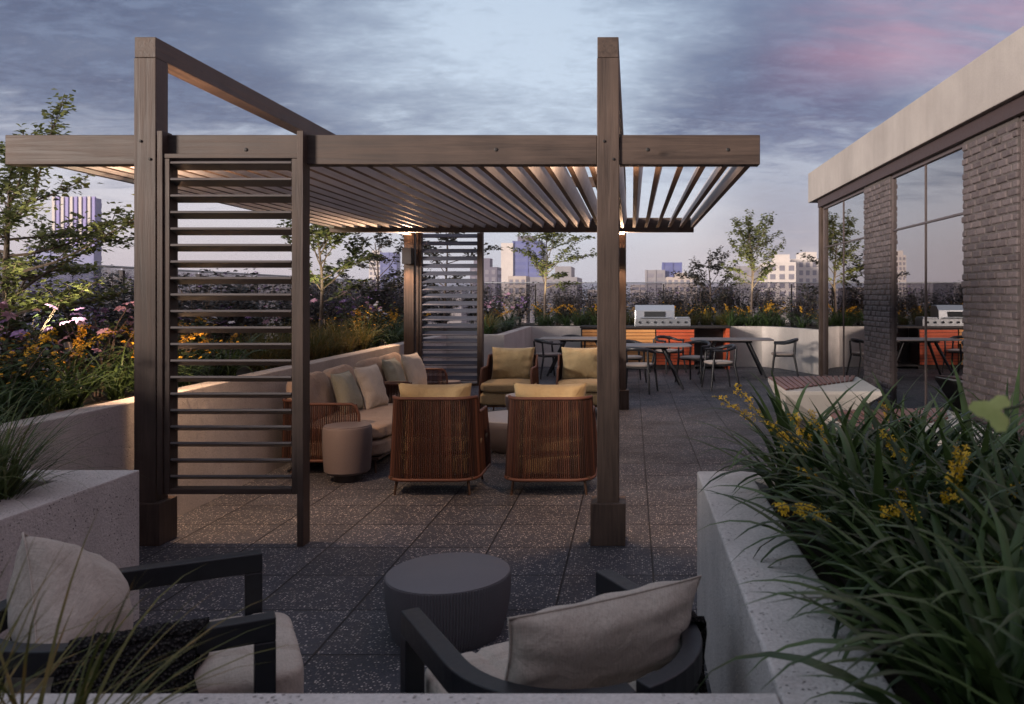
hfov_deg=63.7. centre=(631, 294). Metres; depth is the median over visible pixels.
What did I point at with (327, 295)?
shrub
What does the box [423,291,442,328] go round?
shrub
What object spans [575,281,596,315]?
shrub
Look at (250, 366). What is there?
grass clump
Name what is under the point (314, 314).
shrub
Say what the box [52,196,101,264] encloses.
office tower
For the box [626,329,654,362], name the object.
slatted door
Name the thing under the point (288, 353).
grass clump
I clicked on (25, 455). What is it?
grass clump
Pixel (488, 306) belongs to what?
flowering plant
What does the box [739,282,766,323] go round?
shrub
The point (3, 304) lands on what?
flowering plant
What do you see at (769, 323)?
lily plant
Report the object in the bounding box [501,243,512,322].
office tower
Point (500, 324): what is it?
lily plant
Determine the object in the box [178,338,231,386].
lily plant
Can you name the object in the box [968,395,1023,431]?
maple seedling
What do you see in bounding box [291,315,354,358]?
grass clump
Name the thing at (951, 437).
strap leaf plant
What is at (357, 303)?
shrub
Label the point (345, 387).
throw pillow
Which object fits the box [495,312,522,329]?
lily plant
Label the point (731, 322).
lily plant
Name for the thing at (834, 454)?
strap leaf plant
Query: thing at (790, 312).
shrub
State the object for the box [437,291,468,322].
city building
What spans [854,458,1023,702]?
strap leaf plant
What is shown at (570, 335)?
dining chair
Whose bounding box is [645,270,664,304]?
office tower
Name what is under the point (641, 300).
shrub
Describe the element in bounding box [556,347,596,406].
rope armchair
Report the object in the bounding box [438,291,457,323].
shrub
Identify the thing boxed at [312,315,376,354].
grass clump
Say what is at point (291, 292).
shrub
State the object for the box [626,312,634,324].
grass clump
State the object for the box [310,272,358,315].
shrub
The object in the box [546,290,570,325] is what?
shrub
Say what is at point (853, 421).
strap leaf plant
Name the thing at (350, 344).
grass clump
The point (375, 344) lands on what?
lily plant
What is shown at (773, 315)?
flowering plant
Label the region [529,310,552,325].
lily plant
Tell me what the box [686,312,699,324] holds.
grass clump
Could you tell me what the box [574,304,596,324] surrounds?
lily plant
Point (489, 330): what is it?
lily plant
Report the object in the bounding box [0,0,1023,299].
sky
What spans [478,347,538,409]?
rope armchair
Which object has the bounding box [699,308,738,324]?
lily plant
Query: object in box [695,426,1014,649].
strap leaf plant
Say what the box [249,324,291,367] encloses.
grass clump
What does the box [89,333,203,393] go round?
lily plant
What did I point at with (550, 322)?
lily plant
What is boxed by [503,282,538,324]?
shrub
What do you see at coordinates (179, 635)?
knit throw
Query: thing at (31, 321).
shrub
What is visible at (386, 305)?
shrub
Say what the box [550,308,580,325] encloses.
lily plant
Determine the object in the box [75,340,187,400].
lily plant
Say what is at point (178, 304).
shrub
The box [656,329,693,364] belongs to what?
slatted door
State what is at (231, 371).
lily plant
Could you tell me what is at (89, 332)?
flowering plant
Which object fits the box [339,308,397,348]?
lily plant
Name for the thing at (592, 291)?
city building
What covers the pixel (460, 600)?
side table
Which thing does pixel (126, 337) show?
shrub
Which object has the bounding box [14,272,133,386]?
shrub
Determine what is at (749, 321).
lily plant
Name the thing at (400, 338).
lily plant
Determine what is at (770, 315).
lily plant
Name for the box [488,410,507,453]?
coffee table
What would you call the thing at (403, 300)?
shrub
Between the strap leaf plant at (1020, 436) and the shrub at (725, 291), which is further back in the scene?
the shrub at (725, 291)
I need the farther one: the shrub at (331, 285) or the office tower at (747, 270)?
the office tower at (747, 270)
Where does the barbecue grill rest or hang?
on the kitchen counter
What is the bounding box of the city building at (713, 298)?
[697,287,732,322]
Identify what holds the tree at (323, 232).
on the raised bed
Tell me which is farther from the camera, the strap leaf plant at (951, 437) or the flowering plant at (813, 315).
the flowering plant at (813, 315)
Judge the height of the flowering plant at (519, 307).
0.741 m
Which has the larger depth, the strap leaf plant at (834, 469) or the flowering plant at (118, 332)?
the flowering plant at (118, 332)
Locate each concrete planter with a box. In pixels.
[0,470,138,640]
[1,694,779,703]
[697,471,942,703]
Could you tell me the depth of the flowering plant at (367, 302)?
12.49 m
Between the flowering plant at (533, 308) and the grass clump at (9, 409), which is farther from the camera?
the flowering plant at (533, 308)
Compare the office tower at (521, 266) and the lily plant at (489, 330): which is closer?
the lily plant at (489, 330)
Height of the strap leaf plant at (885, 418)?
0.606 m
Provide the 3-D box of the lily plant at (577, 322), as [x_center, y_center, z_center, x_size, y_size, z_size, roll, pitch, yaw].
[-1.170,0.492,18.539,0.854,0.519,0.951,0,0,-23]
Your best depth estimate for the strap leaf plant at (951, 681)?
1.56 m
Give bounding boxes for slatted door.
[582,329,596,347]
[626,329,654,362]
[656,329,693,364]
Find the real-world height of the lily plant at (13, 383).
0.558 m
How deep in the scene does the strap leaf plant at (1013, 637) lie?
1.35 m
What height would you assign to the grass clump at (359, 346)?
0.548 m
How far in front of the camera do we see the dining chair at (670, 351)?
16.74 m
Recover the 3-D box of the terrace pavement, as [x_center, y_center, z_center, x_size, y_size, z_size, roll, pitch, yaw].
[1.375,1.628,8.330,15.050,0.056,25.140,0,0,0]
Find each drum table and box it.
[322,421,371,482]
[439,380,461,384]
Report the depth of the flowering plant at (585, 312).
18.93 m
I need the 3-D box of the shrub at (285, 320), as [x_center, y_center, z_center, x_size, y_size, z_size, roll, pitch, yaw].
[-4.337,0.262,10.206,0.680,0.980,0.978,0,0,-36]
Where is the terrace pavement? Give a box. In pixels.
[133,367,898,693]
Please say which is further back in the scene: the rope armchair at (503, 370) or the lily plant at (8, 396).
the rope armchair at (503, 370)
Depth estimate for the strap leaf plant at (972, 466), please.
2.73 m
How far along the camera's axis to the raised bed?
6.68 m
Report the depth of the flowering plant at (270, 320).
9.57 m
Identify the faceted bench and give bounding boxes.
[768,375,881,423]
[824,408,993,446]
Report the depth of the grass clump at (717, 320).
18.57 m
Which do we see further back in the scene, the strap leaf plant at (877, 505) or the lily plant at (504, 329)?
the lily plant at (504, 329)
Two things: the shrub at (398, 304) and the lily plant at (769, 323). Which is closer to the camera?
the shrub at (398, 304)
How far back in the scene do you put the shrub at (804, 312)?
19.19 m
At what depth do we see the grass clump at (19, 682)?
1.63 m
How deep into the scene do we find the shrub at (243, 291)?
10.17 m
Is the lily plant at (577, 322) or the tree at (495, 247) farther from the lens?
the lily plant at (577, 322)
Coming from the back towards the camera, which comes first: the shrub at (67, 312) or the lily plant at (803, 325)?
the lily plant at (803, 325)
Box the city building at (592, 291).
[588,290,596,306]
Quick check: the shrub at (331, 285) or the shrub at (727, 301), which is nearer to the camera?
the shrub at (331, 285)
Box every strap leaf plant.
[672,380,925,519]
[690,371,871,496]
[694,484,1023,703]
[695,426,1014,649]
[706,372,1006,572]
[732,398,946,527]
[734,461,1021,668]
[744,488,1023,701]
[753,432,1023,609]
[761,489,1023,703]
[763,392,1023,523]
[764,403,1015,569]
[765,381,971,457]
[772,366,1023,505]
[786,421,1023,547]
[800,389,986,501]
[823,414,1023,690]
[826,398,1023,561]
[832,420,1023,691]
[843,372,999,462]
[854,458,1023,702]
[855,361,1023,477]
[869,406,1018,523]
[874,590,1023,703]
[904,401,1022,497]
[928,362,1023,460]
[932,377,1023,468]
[934,492,1023,689]
[937,402,1023,519]
[954,505,1023,687]
[969,388,1023,458]
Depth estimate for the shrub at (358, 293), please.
14.86 m
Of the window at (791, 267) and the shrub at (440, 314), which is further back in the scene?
the window at (791, 267)
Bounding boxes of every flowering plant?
[0,300,22,354]
[0,302,86,389]
[0,327,93,417]
[0,341,87,388]
[32,301,133,396]
[39,305,113,385]
[90,320,238,375]
[107,308,200,354]
[178,304,250,358]
[178,317,216,375]
[179,304,234,375]
[262,298,317,340]
[313,305,372,340]
[325,298,373,323]
[336,291,382,330]
[353,301,386,325]
[359,308,397,344]
[361,302,403,342]
[484,292,514,320]
[484,300,507,321]
[496,296,529,327]
[526,302,557,323]
[564,303,596,324]
[626,301,633,315]
[679,303,712,324]
[726,306,749,325]
[759,300,790,326]
[807,309,818,325]
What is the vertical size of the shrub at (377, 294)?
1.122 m
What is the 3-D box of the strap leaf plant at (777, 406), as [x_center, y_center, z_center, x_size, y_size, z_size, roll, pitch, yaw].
[0.754,0.629,3.661,0.959,0.600,0.941,0,0,-12]
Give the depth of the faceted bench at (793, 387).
9.98 m
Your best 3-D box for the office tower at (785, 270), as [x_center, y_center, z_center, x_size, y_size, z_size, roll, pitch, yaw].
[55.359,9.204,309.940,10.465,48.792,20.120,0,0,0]
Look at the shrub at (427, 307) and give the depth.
16.54 m
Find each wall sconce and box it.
[402,248,412,263]
[619,248,624,263]
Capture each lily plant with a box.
[0,327,129,416]
[0,330,120,422]
[0,340,50,431]
[1,324,133,411]
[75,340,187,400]
[83,325,219,390]
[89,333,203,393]
[178,322,277,375]
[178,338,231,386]
[180,333,254,375]
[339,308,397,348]
[354,310,398,346]
[384,313,403,342]
[384,313,403,344]
[475,317,507,333]
[476,310,508,330]
[485,311,510,332]
[493,304,522,327]
[494,309,525,331]
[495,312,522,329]
[527,304,565,322]
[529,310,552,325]
[531,305,568,325]
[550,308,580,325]
[555,310,579,325]
[562,304,594,324]
[565,305,596,325]
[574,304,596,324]
[696,309,716,324]
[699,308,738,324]
[714,304,747,325]
[731,306,770,325]
[732,308,746,325]
[735,307,765,325]
[742,304,784,325]
[758,303,783,325]
[758,308,787,325]
[766,305,798,326]
[786,306,817,327]
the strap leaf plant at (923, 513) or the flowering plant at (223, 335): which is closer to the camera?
the strap leaf plant at (923, 513)
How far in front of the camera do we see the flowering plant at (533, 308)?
19.00 m
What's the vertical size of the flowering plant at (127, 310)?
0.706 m
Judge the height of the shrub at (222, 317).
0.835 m
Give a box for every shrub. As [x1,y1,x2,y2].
[0,278,75,379]
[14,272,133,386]
[26,280,102,381]
[79,280,133,375]
[80,271,133,372]
[90,264,133,360]
[103,268,235,371]
[115,285,198,321]
[178,269,264,358]
[178,273,232,338]
[193,290,252,341]
[198,268,265,352]
[202,271,277,358]
[231,284,282,342]
[251,279,320,341]
[265,276,325,324]
[272,289,319,329]
[275,273,343,329]
[289,288,336,338]
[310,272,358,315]
[310,281,357,324]
[315,291,340,328]
[318,290,368,330]
[332,290,376,329]
[339,290,376,311]
[343,282,378,331]
[352,283,402,324]
[353,274,397,328]
[372,280,403,328]
[393,291,403,323]
[394,285,430,328]
[423,284,440,328]
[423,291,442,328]
[426,285,455,323]
[432,292,454,328]
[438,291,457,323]
[458,283,492,323]
[474,281,501,316]
[484,282,514,319]
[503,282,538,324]
[526,290,549,321]
[546,283,578,321]
[546,287,573,325]
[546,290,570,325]
[559,285,588,325]
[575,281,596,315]
[592,284,637,314]
[628,289,655,315]
[631,287,654,304]
[643,286,669,304]
[648,286,680,307]
[656,284,688,315]
[667,288,694,316]
[681,280,712,317]
[688,280,716,320]
[691,291,718,316]
[710,280,739,319]
[715,283,743,312]
[726,286,756,325]
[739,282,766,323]
[753,282,780,325]
[753,288,772,325]
[765,287,786,318]
[773,292,802,326]
[786,293,805,320]
[791,280,818,325]
[792,288,818,326]
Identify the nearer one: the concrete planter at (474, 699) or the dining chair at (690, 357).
the concrete planter at (474, 699)
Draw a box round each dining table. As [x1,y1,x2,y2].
[540,337,596,376]
[626,343,692,389]
[690,337,773,377]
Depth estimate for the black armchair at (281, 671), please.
2.56 m
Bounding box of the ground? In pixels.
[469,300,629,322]
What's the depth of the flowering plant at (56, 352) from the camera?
5.38 m
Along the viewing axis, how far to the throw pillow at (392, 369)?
9.56 m
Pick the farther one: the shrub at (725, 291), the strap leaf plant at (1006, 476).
the shrub at (725, 291)
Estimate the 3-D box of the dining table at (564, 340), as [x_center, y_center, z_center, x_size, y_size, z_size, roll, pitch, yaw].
[-1.030,1.233,16.300,1.600,0.755,0.900,0,0,0]
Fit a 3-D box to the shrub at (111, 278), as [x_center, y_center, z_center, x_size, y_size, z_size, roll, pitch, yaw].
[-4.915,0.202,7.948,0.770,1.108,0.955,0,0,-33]
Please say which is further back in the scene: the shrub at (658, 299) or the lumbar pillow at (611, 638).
the shrub at (658, 299)
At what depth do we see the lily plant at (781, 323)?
18.40 m
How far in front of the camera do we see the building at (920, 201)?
10.03 m
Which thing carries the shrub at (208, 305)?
on the raised bed
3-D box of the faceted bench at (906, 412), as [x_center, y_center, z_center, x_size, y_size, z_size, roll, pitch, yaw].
[2.531,1.370,7.370,1.356,0.460,1.759,0,0,0]
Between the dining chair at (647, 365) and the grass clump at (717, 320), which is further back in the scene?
the grass clump at (717, 320)
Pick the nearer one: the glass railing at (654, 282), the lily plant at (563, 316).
the lily plant at (563, 316)
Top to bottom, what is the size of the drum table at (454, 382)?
0.448 m
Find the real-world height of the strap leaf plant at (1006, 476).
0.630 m
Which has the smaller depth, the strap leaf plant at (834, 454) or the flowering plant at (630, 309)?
the strap leaf plant at (834, 454)
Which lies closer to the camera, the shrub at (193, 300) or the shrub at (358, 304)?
the shrub at (193, 300)
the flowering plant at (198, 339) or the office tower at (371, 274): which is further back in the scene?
the office tower at (371, 274)
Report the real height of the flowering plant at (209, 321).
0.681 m
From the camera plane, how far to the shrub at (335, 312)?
12.19 m
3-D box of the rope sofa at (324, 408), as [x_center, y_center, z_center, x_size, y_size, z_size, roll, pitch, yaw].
[-2.670,1.166,8.020,0.948,0.875,1.688,0,0,0]
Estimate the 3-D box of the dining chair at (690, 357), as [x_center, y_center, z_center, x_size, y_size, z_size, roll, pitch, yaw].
[1.169,1.220,14.962,0.582,0.766,0.542,0,0,35]
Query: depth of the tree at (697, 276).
19.23 m
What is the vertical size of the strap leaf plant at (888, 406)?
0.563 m
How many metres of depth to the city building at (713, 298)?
445.92 m
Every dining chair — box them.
[533,338,562,378]
[559,334,585,347]
[626,340,646,382]
[626,347,658,394]
[650,335,686,373]
[675,340,714,382]
[701,344,740,390]
[771,338,798,376]
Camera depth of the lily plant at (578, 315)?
18.60 m
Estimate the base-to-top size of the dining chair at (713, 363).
0.766 m
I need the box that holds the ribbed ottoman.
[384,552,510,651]
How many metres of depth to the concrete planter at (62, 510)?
3.66 m
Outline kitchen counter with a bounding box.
[580,325,730,368]
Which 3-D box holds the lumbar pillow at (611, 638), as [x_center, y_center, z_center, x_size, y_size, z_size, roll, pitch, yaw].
[-0.074,0.965,2.268,0.679,0.305,0.191,0,0,-36]
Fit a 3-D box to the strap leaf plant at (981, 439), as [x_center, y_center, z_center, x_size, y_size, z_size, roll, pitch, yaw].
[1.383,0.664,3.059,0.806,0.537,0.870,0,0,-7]
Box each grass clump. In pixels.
[0,381,101,480]
[0,383,93,515]
[0,386,138,501]
[0,509,288,703]
[0,521,156,702]
[0,535,230,703]
[223,333,286,368]
[229,333,289,370]
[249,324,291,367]
[252,317,310,351]
[253,321,320,365]
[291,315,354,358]
[291,322,343,360]
[310,320,353,356]
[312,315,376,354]
[332,314,376,349]
[337,324,371,352]
[339,317,387,350]
[471,313,501,333]
[485,310,506,330]
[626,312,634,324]
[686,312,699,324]
[692,307,715,324]
[711,309,726,324]
[712,310,735,324]
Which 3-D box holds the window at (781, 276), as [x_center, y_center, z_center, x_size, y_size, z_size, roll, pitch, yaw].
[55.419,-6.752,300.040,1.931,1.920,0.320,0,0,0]
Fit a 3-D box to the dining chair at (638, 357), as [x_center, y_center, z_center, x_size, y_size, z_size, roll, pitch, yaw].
[-0.053,1.220,15.015,0.582,0.766,0.542,0,0,-10]
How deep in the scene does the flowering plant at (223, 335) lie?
8.48 m
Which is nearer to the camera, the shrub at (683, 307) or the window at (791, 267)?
the shrub at (683, 307)
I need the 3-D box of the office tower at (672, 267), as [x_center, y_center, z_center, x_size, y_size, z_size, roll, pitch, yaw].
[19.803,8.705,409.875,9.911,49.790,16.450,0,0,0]
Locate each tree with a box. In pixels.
[0,88,133,362]
[276,219,383,336]
[331,233,403,312]
[399,233,502,330]
[508,233,596,316]
[670,245,737,324]
[720,209,785,316]
[793,250,818,304]
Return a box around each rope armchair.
[388,383,490,494]
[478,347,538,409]
[504,383,596,494]
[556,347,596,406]
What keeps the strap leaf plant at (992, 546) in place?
on the concrete planter at (735, 627)
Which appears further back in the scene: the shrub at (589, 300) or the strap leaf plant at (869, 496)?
the shrub at (589, 300)
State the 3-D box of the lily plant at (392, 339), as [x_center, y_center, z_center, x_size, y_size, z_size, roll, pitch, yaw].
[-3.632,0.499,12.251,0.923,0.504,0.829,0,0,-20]
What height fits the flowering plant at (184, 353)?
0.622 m
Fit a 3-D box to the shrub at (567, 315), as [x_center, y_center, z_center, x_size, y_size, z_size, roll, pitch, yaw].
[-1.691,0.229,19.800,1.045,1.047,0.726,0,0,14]
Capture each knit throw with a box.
[50,617,208,693]
[690,611,707,693]
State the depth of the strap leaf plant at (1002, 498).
2.16 m
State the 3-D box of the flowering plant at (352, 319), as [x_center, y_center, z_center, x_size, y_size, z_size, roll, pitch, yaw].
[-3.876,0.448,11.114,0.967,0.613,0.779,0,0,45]
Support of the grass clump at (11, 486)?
on the concrete planter at (62, 510)
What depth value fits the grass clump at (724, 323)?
18.53 m
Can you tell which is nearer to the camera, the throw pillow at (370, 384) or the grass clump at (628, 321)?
the throw pillow at (370, 384)
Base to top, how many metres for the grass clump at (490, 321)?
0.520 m
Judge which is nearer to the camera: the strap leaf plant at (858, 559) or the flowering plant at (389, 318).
the strap leaf plant at (858, 559)
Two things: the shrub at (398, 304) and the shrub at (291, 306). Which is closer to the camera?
the shrub at (291, 306)
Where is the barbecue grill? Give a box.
[635,305,690,325]
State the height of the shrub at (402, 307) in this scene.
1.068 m
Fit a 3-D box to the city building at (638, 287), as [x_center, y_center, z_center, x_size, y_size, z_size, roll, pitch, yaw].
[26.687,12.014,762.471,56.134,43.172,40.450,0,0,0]
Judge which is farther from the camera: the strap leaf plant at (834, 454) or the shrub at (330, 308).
the shrub at (330, 308)
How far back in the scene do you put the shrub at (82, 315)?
7.09 m
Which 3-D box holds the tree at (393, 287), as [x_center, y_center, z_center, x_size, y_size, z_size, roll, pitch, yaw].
[-4.676,-0.316,14.620,1.468,2.134,2.183,0,0,-24]
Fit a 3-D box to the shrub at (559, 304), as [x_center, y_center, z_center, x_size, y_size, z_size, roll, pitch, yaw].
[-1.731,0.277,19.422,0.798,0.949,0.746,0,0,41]
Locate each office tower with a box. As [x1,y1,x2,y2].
[26,247,97,264]
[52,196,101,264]
[369,250,381,280]
[380,252,399,280]
[470,258,500,322]
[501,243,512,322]
[512,236,545,276]
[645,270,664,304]
[662,262,681,277]
[733,266,758,316]
[759,254,795,322]
[790,252,818,322]
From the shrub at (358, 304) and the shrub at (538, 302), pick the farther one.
the shrub at (538, 302)
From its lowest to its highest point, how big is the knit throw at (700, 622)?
0.528 m
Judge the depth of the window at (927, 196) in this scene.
10.30 m
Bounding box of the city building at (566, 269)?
[530,266,581,322]
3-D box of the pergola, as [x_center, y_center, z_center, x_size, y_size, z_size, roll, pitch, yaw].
[-1.604,-0.027,8.342,4.856,3.254,6.365,0,0,0]
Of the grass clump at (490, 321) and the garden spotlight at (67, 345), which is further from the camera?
the grass clump at (490, 321)
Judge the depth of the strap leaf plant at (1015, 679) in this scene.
1.40 m
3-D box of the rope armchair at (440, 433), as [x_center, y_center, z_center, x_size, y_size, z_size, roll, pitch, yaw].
[-1.600,1.157,6.819,0.752,0.889,0.785,0,0,0]
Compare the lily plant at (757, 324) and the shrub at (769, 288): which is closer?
the lily plant at (757, 324)
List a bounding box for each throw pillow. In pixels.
[7,532,133,643]
[330,370,362,412]
[354,364,388,409]
[382,357,405,380]
[401,352,426,383]
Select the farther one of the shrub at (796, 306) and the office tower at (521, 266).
the office tower at (521, 266)
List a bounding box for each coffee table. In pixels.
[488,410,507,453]
[505,393,514,409]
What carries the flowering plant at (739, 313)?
on the raised bed
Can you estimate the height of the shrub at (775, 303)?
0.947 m
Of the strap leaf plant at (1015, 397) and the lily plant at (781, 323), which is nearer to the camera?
the strap leaf plant at (1015, 397)
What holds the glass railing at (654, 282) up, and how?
on the terrace pavement
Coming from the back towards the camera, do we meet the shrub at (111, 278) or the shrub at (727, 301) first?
the shrub at (727, 301)
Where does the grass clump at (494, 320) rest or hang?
on the raised bed
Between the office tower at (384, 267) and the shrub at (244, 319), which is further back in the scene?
the office tower at (384, 267)
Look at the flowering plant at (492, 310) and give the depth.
16.39 m
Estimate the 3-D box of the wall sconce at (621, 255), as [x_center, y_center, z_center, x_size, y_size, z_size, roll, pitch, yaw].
[-0.153,-0.540,11.290,0.124,0.220,0.119,0,0,0]
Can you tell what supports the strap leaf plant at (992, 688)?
on the concrete planter at (735, 627)
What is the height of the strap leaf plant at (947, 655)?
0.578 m
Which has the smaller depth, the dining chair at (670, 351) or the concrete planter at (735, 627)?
the concrete planter at (735, 627)
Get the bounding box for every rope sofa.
[282,364,399,472]
[355,352,447,402]
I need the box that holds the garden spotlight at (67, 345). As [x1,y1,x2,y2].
[62,342,74,398]
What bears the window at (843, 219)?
in the building at (920, 201)
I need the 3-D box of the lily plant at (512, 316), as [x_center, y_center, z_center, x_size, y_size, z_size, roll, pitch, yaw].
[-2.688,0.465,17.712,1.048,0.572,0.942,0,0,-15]
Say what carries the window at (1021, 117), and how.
in the building at (920, 201)
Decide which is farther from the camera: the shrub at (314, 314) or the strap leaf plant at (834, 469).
the shrub at (314, 314)
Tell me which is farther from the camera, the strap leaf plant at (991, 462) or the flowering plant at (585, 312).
the flowering plant at (585, 312)
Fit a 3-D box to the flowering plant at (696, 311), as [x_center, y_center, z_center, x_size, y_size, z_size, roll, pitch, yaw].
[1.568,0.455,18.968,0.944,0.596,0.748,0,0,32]
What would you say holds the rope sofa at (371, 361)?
on the terrace pavement
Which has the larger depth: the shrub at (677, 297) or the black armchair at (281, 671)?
the shrub at (677, 297)
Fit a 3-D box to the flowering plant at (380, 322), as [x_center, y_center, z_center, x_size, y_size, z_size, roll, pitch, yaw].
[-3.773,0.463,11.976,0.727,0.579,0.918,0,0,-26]
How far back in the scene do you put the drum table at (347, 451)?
6.86 m
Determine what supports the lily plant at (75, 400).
on the raised bed
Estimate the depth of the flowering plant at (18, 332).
5.43 m
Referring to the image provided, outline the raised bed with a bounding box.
[0,323,818,516]
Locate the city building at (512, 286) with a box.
[508,276,529,322]
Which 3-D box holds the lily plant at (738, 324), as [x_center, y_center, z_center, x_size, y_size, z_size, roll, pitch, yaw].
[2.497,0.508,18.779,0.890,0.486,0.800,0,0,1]
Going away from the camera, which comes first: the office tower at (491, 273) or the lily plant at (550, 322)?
the lily plant at (550, 322)
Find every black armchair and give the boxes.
[0,549,303,693]
[400,569,701,693]
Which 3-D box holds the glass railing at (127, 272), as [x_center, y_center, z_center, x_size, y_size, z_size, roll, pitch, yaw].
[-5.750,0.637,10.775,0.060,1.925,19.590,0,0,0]
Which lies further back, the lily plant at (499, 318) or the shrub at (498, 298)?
the shrub at (498, 298)
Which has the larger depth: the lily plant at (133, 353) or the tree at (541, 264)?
the tree at (541, 264)
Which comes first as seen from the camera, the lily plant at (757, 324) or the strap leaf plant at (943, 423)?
the strap leaf plant at (943, 423)
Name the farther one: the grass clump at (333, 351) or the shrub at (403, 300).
the shrub at (403, 300)
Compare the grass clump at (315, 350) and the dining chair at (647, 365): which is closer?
the grass clump at (315, 350)
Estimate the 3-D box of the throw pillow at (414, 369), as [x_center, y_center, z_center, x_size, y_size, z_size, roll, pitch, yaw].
[-2.699,0.945,10.079,0.220,0.444,0.467,0,0,10]
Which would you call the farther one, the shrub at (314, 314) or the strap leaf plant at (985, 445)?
the shrub at (314, 314)
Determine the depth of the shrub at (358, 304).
13.59 m
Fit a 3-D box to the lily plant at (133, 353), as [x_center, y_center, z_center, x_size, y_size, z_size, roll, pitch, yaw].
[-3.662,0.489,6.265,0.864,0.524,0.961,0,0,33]
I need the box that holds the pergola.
[5,37,759,546]
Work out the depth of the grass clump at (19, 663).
1.55 m
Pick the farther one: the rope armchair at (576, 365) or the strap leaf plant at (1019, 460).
the rope armchair at (576, 365)
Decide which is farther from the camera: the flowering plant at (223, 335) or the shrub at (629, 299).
the shrub at (629, 299)
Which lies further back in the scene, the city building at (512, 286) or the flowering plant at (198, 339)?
the city building at (512, 286)
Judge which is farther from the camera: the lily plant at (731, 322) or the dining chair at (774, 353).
the lily plant at (731, 322)
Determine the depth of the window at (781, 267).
299.86 m
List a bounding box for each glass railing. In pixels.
[0,261,403,362]
[471,282,818,322]
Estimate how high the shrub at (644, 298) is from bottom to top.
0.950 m
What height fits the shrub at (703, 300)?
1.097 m
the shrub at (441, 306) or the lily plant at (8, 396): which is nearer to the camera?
the lily plant at (8, 396)
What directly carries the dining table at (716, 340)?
on the terrace pavement
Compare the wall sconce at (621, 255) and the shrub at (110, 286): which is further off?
the wall sconce at (621, 255)
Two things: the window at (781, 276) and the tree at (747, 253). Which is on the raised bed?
the tree at (747, 253)
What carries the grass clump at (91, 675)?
on the concrete planter at (474, 699)
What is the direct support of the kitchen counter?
on the terrace pavement
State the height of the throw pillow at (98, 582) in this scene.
0.544 m
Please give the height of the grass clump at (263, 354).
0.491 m
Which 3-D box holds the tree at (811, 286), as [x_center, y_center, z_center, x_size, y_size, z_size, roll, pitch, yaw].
[4.644,-0.346,18.401,1.926,2.194,1.385,0,0,-25]
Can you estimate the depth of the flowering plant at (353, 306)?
11.59 m
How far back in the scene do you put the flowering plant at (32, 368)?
4.88 m
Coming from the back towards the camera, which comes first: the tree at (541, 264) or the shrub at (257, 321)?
the tree at (541, 264)
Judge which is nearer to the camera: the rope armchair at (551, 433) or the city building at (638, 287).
the rope armchair at (551, 433)
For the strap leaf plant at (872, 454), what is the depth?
3.14 m
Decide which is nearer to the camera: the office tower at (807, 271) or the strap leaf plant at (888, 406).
the strap leaf plant at (888, 406)
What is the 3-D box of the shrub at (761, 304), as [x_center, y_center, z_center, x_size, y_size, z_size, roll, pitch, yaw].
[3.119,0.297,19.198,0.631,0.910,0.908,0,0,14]
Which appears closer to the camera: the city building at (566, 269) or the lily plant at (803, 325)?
the lily plant at (803, 325)
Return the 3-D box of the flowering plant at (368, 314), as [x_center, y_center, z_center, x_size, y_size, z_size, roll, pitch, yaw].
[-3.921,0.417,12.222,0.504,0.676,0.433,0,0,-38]
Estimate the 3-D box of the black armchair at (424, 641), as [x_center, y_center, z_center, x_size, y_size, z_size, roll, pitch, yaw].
[-0.211,1.290,2.407,0.750,0.621,0.918,0,0,-31]
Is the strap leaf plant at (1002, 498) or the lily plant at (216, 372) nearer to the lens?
the strap leaf plant at (1002, 498)
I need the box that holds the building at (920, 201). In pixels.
[808,26,1023,440]
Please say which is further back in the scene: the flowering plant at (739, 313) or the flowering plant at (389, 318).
the flowering plant at (739, 313)
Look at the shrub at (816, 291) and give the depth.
19.83 m
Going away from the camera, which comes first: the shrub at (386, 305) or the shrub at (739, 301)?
the shrub at (386, 305)
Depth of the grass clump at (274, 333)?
8.71 m
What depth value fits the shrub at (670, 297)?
18.95 m
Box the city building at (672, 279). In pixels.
[665,273,696,316]
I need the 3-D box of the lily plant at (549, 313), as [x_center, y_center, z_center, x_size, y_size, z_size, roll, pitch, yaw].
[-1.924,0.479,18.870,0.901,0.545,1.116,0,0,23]
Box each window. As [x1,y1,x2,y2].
[779,265,784,270]
[779,274,784,278]
[789,265,793,270]
[823,188,863,379]
[892,143,962,414]
[1020,115,1023,439]
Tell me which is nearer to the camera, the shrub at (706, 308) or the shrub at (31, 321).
the shrub at (31, 321)
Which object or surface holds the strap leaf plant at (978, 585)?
on the concrete planter at (735, 627)
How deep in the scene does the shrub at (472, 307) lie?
19.72 m
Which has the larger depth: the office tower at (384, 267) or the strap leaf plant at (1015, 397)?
the office tower at (384, 267)
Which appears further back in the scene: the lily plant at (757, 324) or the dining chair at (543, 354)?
the lily plant at (757, 324)
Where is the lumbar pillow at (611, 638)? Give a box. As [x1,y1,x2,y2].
[504,575,701,688]
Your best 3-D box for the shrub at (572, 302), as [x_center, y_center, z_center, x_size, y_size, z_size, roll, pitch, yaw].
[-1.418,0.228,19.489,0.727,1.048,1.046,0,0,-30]
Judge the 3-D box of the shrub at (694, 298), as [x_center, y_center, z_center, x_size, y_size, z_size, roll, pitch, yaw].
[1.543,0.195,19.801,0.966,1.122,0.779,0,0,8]
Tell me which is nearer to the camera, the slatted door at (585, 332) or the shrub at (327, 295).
the shrub at (327, 295)
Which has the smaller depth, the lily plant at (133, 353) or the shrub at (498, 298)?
the lily plant at (133, 353)
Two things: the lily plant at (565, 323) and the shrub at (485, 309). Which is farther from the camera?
the shrub at (485, 309)
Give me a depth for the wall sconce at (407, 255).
11.23 m
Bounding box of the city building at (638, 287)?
[630,285,644,318]

